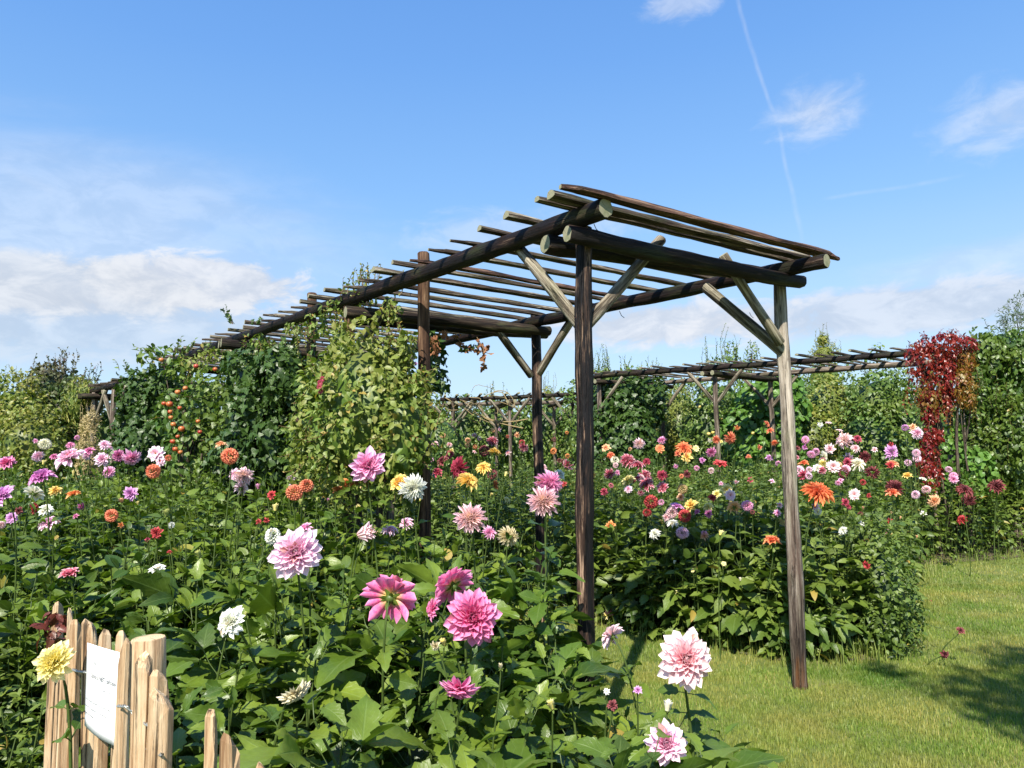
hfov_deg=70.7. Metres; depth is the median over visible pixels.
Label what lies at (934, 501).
dahlia
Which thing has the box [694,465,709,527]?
dahlia
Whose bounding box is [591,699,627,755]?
dahlia
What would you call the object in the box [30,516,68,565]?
dahlia
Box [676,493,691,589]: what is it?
dahlia
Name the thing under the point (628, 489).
dahlia
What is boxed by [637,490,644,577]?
dahlia
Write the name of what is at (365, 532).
dahlia
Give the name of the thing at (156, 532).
dahlia
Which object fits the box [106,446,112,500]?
dahlia
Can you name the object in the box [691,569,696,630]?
dahlia
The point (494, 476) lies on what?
dahlia
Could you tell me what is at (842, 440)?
dahlia
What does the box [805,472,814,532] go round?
dahlia
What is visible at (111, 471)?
dahlia
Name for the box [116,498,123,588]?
dahlia bud
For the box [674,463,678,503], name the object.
dahlia
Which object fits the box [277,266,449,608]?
climbing vine
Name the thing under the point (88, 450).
dahlia
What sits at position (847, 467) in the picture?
dahlia
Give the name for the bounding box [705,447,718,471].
dahlia
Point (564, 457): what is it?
dahlia
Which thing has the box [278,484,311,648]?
dahlia
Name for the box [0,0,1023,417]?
sky
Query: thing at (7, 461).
dahlia
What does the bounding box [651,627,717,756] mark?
dahlia
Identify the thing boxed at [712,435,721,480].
dahlia
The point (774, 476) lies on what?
dahlia
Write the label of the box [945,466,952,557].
dahlia
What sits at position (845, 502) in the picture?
dahlia
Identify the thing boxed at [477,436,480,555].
dahlia
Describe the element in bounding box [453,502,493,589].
dahlia
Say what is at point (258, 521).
dahlia
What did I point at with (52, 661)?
dahlia
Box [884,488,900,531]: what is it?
dahlia
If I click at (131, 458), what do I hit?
dahlia
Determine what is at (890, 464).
dahlia
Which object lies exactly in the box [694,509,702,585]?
dahlia
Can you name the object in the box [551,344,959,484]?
hedge
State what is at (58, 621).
bronze plant
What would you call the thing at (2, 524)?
dahlia
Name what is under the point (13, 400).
shrub
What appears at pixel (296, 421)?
wooden post
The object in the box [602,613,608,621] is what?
dahlia
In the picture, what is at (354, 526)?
dahlia bud
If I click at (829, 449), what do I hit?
dahlia
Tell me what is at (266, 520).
dahlia
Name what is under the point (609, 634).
dahlia
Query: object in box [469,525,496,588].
dahlia
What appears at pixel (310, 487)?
dahlia
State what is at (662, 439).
dahlia
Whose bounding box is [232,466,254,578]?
dahlia
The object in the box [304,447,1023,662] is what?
dahlia foliage
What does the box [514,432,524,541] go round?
dahlia
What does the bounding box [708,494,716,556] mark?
dahlia
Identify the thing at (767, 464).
dahlia
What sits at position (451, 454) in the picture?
dahlia
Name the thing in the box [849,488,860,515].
dahlia
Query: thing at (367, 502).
dahlia
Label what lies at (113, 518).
dahlia
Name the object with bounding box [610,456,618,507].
dahlia
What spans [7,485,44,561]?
dahlia
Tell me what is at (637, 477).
dahlia
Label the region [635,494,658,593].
dahlia
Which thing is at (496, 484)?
dahlia
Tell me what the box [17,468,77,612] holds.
dahlia
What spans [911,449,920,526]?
dahlia
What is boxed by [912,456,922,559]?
dahlia
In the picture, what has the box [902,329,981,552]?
creeper
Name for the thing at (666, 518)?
dahlia
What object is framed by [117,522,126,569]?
dahlia
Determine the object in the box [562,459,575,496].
dahlia
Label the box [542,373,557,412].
conifer
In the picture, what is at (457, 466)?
dahlia
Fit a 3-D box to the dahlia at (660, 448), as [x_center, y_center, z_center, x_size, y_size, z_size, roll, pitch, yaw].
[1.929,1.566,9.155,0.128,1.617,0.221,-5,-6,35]
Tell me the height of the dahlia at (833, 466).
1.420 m
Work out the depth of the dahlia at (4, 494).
4.02 m
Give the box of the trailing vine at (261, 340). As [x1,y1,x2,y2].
[173,262,403,407]
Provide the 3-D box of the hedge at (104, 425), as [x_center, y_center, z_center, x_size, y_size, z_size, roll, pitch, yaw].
[-5.027,1.394,11.342,4.823,2.721,2.106,-2,-5,10]
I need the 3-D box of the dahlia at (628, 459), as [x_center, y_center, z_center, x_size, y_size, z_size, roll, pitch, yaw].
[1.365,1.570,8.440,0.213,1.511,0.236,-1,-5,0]
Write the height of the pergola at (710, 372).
3.042 m
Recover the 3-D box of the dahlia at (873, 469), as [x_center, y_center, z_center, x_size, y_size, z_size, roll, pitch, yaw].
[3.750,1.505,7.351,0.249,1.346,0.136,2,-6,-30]
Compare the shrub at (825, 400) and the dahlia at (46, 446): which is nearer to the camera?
the dahlia at (46, 446)
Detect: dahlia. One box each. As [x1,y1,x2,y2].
[0,456,16,513]
[0,463,609,737]
[0,485,46,673]
[0,521,5,530]
[0,526,784,767]
[5,512,19,562]
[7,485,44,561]
[15,507,23,559]
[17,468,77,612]
[17,502,38,544]
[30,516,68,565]
[31,451,49,505]
[32,639,84,767]
[33,438,37,516]
[33,438,51,504]
[38,504,56,546]
[45,486,62,539]
[49,454,57,503]
[54,448,104,638]
[58,567,90,613]
[66,442,75,500]
[66,490,80,551]
[73,513,84,608]
[74,435,84,492]
[74,503,83,549]
[80,447,95,527]
[82,453,93,507]
[92,453,113,527]
[93,440,110,507]
[102,466,114,501]
[104,509,136,568]
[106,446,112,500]
[110,449,133,497]
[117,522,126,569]
[121,448,141,532]
[123,486,152,522]
[138,526,171,565]
[144,537,155,626]
[146,464,178,592]
[147,446,171,521]
[148,564,177,626]
[152,456,165,513]
[165,455,171,484]
[167,550,177,626]
[168,522,187,626]
[215,441,227,533]
[217,447,240,604]
[217,605,274,741]
[220,482,248,572]
[229,468,248,576]
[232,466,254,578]
[250,518,261,571]
[258,680,310,767]
[263,518,269,563]
[264,527,285,697]
[267,490,280,535]
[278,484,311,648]
[285,479,313,529]
[329,522,375,630]
[332,485,351,543]
[334,478,351,578]
[343,481,362,557]
[348,445,386,577]
[352,482,380,519]
[355,574,417,764]
[371,526,377,576]
[374,525,400,567]
[388,474,429,572]
[398,473,447,604]
[399,517,432,564]
[423,597,490,710]
[426,567,507,710]
[428,676,488,751]
[429,640,470,724]
[431,441,445,521]
[433,468,442,533]
[437,455,448,540]
[439,433,445,556]
[442,472,488,569]
[443,588,505,711]
[445,442,451,547]
[446,451,453,541]
[448,448,453,539]
[450,456,471,568]
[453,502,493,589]
[460,443,469,530]
[465,438,475,549]
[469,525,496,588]
[472,433,476,537]
[473,444,480,534]
[475,447,500,568]
[475,461,496,641]
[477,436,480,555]
[477,526,527,575]
[479,445,500,572]
[486,436,505,526]
[487,469,505,527]
[490,428,495,559]
[493,479,511,550]
[498,427,502,549]
[504,497,509,529]
[505,450,522,577]
[506,435,511,547]
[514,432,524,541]
[519,440,524,528]
[519,443,528,510]
[519,485,584,655]
[528,469,562,653]
[555,469,564,559]
[562,431,568,510]
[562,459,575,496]
[562,481,566,597]
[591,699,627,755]
[594,472,596,546]
[599,608,614,619]
[600,487,616,592]
[601,624,649,735]
[602,444,610,498]
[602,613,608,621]
[604,469,614,506]
[604,688,609,736]
[605,520,619,586]
[606,452,614,513]
[608,483,621,587]
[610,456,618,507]
[619,454,635,519]
[621,475,636,539]
[624,485,631,547]
[630,460,644,499]
[632,494,641,549]
[633,437,645,498]
[633,476,639,508]
[633,686,641,735]
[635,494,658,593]
[637,469,651,509]
[637,474,643,526]
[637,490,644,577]
[639,477,654,553]
[643,458,656,520]
[643,508,661,584]
[643,718,687,767]
[649,528,668,617]
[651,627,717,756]
[655,444,669,472]
[656,482,670,527]
[657,436,665,444]
[657,470,669,495]
[658,499,669,579]
[658,506,678,615]
[662,513,673,589]
[666,519,678,626]
[668,503,683,616]
[674,441,692,494]
[674,450,680,475]
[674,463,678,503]
[675,484,687,563]
[675,527,688,626]
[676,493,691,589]
[678,509,704,606]
[681,453,692,479]
[683,469,690,501]
[684,499,699,606]
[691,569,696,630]
[693,445,698,464]
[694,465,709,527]
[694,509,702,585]
[697,533,708,621]
[699,458,705,501]
[701,530,706,637]
[703,502,717,623]
[704,510,712,634]
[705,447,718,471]
[708,468,713,498]
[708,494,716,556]
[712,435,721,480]
[712,490,721,566]
[712,561,725,648]
[713,459,727,502]
[716,489,743,568]
[717,483,732,561]
[724,431,735,480]
[726,501,750,567]
[734,425,739,484]
[738,500,753,575]
[750,510,754,570]
[755,445,761,507]
[761,535,783,623]
[763,421,769,496]
[763,454,772,491]
[766,428,774,488]
[768,479,774,516]
[770,509,780,599]
[771,440,779,492]
[771,461,780,507]
[776,501,782,571]
[797,466,804,493]
[798,460,808,482]
[798,470,807,513]
[799,481,834,583]
[801,436,809,478]
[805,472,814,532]
[807,451,815,480]
[812,503,835,602]
[813,464,821,522]
[814,507,831,597]
[817,422,827,518]
[818,450,830,518]
[818,459,829,508]
[818,466,825,481]
[823,460,840,518]
[824,443,838,491]
[834,467,849,506]
[835,481,843,517]
[836,429,842,497]
[836,432,853,481]
[838,478,843,507]
[838,527,850,572]
[841,498,848,522]
[842,457,853,499]
[842,465,850,498]
[843,452,853,508]
[849,444,859,482]
[849,458,865,487]
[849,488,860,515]
[853,435,861,442]
[857,450,872,504]
[860,479,866,497]
[863,561,874,593]
[864,466,879,502]
[867,493,885,534]
[883,444,897,474]
[884,480,906,550]
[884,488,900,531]
[885,460,899,531]
[886,461,897,539]
[901,424,912,535]
[902,472,912,542]
[904,459,914,530]
[905,427,922,561]
[909,423,920,560]
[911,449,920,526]
[911,490,919,569]
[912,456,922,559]
[919,477,929,555]
[921,485,931,558]
[925,494,939,558]
[927,650,948,664]
[942,627,964,661]
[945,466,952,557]
[945,472,957,556]
[948,475,958,556]
[956,484,973,574]
[957,515,968,555]
[961,494,981,557]
[986,479,1005,564]
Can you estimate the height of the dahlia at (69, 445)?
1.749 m
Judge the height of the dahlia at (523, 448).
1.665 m
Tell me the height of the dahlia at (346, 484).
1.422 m
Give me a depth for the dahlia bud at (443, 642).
2.71 m
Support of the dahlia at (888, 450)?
on the flower bed soil
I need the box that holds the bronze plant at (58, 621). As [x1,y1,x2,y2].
[29,612,66,652]
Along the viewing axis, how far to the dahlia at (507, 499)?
7.62 m
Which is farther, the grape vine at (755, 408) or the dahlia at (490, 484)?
the grape vine at (755, 408)
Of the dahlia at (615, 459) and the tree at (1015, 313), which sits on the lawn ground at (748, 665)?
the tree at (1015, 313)
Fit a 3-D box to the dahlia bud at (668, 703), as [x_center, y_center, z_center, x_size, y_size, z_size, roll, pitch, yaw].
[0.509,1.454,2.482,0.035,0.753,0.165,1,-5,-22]
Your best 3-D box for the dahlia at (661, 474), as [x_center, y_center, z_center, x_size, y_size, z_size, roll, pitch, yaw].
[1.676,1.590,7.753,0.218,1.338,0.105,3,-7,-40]
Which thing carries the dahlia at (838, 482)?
on the flower bed soil
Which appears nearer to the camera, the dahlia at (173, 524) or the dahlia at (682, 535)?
the dahlia at (173, 524)
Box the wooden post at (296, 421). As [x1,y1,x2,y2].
[293,413,300,513]
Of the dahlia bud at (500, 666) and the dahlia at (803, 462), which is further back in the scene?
the dahlia at (803, 462)
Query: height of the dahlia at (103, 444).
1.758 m
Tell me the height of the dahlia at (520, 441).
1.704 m
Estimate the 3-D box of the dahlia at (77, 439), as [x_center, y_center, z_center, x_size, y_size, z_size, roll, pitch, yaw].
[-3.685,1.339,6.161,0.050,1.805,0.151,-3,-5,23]
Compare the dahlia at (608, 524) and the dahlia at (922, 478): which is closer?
the dahlia at (608, 524)
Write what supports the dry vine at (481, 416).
attached to the pergola at (554, 404)
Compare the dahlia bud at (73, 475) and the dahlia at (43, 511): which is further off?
the dahlia bud at (73, 475)
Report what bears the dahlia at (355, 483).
on the flower bed soil
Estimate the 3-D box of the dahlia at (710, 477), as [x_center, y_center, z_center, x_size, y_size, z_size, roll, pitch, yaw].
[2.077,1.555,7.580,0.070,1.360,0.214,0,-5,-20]
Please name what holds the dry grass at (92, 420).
on the lawn ground at (748, 665)
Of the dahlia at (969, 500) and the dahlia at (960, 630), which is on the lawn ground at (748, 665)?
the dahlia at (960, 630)
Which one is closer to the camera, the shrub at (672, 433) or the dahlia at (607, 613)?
the dahlia at (607, 613)
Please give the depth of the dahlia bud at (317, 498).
5.04 m
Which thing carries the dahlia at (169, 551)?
on the flower bed soil
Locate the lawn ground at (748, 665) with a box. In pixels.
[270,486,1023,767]
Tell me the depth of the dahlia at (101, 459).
6.17 m
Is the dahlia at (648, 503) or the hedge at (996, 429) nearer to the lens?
the dahlia at (648, 503)
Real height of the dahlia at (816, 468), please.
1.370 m
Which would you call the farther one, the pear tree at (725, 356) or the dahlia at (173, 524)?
the pear tree at (725, 356)
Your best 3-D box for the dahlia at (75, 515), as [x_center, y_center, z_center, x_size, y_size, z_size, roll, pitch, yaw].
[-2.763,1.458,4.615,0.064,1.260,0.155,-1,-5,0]
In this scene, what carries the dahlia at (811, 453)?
on the flower bed soil
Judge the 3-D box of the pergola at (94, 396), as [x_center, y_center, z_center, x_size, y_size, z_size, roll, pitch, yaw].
[-5.686,1.398,11.769,2.396,2.818,2.032,2,-6,-35]
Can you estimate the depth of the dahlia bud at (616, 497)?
7.29 m
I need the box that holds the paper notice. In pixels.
[84,643,119,745]
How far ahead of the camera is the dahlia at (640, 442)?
9.15 m
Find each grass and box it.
[74,402,103,483]
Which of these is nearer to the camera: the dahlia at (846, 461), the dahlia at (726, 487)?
the dahlia at (726, 487)
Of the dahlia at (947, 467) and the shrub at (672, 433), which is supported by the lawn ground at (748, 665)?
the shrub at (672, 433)
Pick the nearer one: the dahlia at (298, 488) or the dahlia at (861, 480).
the dahlia at (298, 488)
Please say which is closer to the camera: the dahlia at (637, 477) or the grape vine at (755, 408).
the dahlia at (637, 477)
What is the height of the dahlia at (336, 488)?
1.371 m
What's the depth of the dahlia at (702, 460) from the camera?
8.59 m
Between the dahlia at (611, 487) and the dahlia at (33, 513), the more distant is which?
the dahlia at (611, 487)
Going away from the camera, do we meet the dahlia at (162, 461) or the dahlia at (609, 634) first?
the dahlia at (609, 634)
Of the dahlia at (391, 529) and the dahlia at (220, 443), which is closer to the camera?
the dahlia at (391, 529)
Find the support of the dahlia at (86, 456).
on the flower bed soil
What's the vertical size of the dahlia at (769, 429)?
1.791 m
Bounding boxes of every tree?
[112,336,227,502]
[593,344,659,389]
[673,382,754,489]
[701,323,761,391]
[988,290,1023,339]
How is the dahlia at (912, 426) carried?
on the flower bed soil
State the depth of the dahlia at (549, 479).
3.71 m
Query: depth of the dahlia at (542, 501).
3.55 m
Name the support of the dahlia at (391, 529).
on the flower bed soil
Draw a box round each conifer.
[60,376,105,480]
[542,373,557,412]
[805,324,845,387]
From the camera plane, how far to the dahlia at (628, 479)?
7.07 m
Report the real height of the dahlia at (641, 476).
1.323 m
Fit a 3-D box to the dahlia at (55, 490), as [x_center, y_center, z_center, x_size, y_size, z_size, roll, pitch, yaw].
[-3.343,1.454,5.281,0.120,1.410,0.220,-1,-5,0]
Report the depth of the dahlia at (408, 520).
4.36 m
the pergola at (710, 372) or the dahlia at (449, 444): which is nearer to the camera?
the dahlia at (449, 444)
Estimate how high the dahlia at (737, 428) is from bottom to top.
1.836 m
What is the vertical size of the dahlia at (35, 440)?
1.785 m
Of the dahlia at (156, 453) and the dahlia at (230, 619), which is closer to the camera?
the dahlia at (230, 619)
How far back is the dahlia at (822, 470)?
7.32 m
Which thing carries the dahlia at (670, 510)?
on the flower bed soil
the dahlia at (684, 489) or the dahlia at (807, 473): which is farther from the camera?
the dahlia at (807, 473)
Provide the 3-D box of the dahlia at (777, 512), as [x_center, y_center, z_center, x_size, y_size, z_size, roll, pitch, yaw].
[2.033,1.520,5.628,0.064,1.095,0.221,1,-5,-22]
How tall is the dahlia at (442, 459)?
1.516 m
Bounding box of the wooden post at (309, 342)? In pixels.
[305,292,316,529]
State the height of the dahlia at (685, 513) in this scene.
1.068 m
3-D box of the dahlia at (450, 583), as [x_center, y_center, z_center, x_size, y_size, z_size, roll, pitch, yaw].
[-0.175,1.302,2.867,0.270,1.154,0.242,-3,-5,15]
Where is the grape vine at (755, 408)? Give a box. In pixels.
[719,376,816,485]
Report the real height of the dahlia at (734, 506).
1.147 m
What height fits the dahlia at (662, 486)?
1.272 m
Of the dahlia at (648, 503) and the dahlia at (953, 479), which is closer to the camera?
the dahlia at (648, 503)
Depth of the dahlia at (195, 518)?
4.54 m
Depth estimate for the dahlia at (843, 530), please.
5.50 m
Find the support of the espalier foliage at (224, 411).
on the lawn ground at (748, 665)
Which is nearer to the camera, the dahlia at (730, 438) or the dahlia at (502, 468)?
the dahlia at (502, 468)
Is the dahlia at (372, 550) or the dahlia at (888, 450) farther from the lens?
the dahlia at (888, 450)
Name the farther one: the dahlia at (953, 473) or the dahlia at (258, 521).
the dahlia at (953, 473)
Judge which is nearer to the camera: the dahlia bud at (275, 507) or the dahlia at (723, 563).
the dahlia bud at (275, 507)
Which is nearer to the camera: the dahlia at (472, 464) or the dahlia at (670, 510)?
the dahlia at (670, 510)
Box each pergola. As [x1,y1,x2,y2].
[78,378,234,480]
[155,184,839,689]
[435,391,575,509]
[594,343,1000,547]
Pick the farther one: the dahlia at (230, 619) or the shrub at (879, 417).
the shrub at (879, 417)
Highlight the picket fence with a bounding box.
[43,601,264,767]
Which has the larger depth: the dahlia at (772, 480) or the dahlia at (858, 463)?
the dahlia at (858, 463)
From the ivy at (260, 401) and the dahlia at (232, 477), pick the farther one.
the ivy at (260, 401)
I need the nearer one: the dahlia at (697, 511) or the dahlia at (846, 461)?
the dahlia at (697, 511)
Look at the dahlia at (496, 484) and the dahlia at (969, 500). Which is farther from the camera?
the dahlia at (969, 500)
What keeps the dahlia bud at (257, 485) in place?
on the flower bed soil
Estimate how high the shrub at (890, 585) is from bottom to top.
1.306 m
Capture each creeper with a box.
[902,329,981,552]
[913,349,979,553]
[914,395,953,554]
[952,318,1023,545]
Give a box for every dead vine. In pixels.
[430,330,460,357]
[455,337,493,371]
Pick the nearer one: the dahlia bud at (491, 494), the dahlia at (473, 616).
the dahlia at (473, 616)
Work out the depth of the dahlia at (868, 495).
6.70 m
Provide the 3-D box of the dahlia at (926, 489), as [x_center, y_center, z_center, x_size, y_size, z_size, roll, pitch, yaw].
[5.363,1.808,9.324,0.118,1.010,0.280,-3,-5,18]
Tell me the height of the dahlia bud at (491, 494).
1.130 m
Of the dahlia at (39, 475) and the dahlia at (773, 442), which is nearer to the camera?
the dahlia at (39, 475)
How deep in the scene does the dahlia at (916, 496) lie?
8.52 m
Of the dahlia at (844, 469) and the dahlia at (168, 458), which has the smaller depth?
the dahlia at (168, 458)
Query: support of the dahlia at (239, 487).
on the flower bed soil
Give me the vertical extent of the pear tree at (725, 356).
4.531 m
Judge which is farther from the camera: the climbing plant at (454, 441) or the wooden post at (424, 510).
the climbing plant at (454, 441)
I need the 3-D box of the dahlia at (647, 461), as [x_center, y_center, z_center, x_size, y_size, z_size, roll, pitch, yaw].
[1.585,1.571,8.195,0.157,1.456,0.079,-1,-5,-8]
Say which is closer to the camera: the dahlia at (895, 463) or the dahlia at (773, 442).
the dahlia at (895, 463)
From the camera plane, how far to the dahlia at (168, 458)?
6.17 m
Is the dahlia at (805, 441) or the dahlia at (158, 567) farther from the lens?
the dahlia at (805, 441)
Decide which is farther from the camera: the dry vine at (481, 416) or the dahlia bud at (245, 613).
the dry vine at (481, 416)
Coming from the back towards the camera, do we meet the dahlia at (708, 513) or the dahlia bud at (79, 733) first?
the dahlia at (708, 513)
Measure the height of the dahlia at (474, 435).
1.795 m
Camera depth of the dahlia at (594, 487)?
7.56 m
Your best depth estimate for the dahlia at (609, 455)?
9.34 m
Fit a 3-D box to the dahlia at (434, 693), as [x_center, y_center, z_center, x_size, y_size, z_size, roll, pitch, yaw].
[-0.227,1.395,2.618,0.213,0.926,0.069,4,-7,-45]
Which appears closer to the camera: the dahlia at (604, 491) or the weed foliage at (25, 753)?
the weed foliage at (25, 753)
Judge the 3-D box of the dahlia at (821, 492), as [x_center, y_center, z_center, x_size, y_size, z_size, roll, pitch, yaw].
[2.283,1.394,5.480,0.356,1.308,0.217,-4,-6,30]
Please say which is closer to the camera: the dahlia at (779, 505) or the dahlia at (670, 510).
the dahlia at (779, 505)
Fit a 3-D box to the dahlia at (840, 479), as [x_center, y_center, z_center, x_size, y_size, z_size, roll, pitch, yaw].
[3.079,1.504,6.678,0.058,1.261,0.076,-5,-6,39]
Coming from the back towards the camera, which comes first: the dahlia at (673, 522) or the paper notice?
the dahlia at (673, 522)
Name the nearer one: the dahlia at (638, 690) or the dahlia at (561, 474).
the dahlia at (638, 690)
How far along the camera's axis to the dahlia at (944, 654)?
5.00 m
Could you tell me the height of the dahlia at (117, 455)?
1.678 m
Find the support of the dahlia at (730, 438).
on the flower bed soil
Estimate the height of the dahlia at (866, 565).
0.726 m
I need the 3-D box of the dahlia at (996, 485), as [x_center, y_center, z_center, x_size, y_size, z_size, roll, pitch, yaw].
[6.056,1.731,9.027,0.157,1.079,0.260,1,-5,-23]
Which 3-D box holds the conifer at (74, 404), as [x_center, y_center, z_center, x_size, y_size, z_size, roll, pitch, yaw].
[-7.028,1.336,11.844,0.680,2.966,0.909,-1,-5,0]
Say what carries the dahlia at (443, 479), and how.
on the flower bed soil
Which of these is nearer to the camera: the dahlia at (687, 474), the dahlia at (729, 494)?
the dahlia at (729, 494)
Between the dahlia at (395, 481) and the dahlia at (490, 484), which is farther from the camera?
the dahlia at (490, 484)
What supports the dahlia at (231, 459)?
on the flower bed soil
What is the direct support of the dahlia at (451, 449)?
on the flower bed soil
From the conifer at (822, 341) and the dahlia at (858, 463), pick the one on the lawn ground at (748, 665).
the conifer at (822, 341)
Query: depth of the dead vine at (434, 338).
6.15 m
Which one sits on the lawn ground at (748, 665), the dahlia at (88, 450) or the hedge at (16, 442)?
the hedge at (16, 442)
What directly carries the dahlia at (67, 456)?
on the flower bed soil
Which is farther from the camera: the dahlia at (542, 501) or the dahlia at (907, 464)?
the dahlia at (907, 464)
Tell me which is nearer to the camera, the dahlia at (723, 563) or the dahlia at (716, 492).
the dahlia at (723, 563)
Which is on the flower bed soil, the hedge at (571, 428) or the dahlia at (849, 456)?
the dahlia at (849, 456)
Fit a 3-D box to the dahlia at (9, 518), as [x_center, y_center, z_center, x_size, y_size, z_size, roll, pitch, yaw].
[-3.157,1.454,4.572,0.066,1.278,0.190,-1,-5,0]
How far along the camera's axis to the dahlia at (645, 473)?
7.75 m
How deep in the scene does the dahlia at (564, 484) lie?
7.27 m
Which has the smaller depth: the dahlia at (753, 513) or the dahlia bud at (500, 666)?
the dahlia bud at (500, 666)
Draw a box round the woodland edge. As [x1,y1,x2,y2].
[47,408,656,492]
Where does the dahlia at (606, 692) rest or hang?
on the flower bed soil
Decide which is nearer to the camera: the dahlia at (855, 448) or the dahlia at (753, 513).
the dahlia at (753, 513)
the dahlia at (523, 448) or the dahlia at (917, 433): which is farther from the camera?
the dahlia at (917, 433)
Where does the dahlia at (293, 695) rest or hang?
on the flower bed soil
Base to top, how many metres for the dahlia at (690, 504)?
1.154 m
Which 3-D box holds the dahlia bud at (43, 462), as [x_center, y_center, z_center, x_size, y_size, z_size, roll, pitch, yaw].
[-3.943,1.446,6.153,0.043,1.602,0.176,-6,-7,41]
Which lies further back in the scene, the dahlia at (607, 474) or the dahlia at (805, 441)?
the dahlia at (805, 441)
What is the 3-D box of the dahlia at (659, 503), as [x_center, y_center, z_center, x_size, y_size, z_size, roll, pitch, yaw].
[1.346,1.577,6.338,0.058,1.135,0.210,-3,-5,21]
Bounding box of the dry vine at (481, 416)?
[435,385,527,434]
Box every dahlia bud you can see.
[42,460,52,515]
[65,636,80,767]
[72,469,81,499]
[101,505,106,545]
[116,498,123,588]
[162,509,178,627]
[194,549,211,645]
[243,611,265,741]
[255,483,261,526]
[272,503,278,549]
[315,497,318,527]
[351,504,358,547]
[415,499,421,537]
[430,637,448,759]
[485,493,492,580]
[491,663,503,751]
[493,471,508,562]
[546,699,555,767]
[613,474,617,582]
[615,541,617,611]
[660,699,672,767]
[718,529,723,660]
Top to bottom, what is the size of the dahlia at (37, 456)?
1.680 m
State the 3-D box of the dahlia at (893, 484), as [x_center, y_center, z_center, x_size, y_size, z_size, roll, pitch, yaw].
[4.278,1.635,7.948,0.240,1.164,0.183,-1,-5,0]
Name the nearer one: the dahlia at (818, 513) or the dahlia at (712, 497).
the dahlia at (818, 513)
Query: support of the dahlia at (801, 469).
on the flower bed soil
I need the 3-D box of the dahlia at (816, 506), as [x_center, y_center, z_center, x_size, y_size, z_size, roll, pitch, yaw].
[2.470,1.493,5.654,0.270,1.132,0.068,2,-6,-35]
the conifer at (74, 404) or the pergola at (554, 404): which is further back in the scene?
the pergola at (554, 404)
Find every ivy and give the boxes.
[105,361,184,500]
[201,306,312,514]
[430,330,477,396]
[593,364,676,490]
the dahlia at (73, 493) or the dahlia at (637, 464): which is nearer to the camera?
the dahlia at (73, 493)
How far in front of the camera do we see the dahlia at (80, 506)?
5.01 m
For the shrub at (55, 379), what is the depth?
12.43 m
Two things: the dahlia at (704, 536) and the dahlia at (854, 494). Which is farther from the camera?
the dahlia at (854, 494)
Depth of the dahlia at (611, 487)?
6.94 m
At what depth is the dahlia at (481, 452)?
7.61 m
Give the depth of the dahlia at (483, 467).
4.87 m
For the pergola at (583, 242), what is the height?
3.023 m
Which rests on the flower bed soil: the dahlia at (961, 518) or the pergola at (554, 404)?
the dahlia at (961, 518)
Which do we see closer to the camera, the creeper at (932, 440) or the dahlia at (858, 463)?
the dahlia at (858, 463)
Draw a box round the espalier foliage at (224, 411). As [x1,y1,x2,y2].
[151,324,434,527]
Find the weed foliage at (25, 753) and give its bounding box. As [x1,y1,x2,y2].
[0,618,45,767]
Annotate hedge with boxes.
[0,402,74,483]
[73,394,315,499]
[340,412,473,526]
[431,381,575,498]
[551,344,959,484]
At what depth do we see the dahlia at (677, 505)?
6.15 m
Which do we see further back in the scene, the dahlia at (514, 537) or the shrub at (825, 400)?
the shrub at (825, 400)
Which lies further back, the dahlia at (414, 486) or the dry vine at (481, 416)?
the dry vine at (481, 416)
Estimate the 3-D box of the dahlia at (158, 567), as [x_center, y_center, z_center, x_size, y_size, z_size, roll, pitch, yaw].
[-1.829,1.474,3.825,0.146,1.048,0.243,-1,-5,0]
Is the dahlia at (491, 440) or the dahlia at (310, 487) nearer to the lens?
the dahlia at (310, 487)
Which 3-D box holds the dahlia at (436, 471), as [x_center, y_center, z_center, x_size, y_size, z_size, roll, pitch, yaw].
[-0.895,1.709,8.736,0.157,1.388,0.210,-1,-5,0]
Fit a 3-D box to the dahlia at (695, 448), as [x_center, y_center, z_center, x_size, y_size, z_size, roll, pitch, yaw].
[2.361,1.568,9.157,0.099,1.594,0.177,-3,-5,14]
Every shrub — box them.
[0,365,79,485]
[14,346,104,481]
[648,384,695,493]
[803,372,854,488]
[826,506,941,657]
[829,352,941,493]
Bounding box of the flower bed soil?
[396,530,1023,659]
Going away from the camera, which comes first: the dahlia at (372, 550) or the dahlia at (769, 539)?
the dahlia at (372, 550)
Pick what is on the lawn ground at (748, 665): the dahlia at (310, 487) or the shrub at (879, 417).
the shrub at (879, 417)
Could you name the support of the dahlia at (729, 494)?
on the flower bed soil
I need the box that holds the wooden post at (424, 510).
[417,251,430,562]
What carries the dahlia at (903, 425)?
on the flower bed soil
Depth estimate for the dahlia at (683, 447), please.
8.46 m
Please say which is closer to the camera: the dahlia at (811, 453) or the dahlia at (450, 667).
the dahlia at (450, 667)
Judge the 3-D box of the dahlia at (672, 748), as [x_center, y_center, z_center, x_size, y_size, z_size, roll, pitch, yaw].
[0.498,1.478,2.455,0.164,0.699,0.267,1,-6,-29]
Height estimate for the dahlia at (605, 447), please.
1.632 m
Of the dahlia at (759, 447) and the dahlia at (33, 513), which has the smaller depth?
the dahlia at (33, 513)
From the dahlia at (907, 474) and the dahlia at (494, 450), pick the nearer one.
the dahlia at (494, 450)

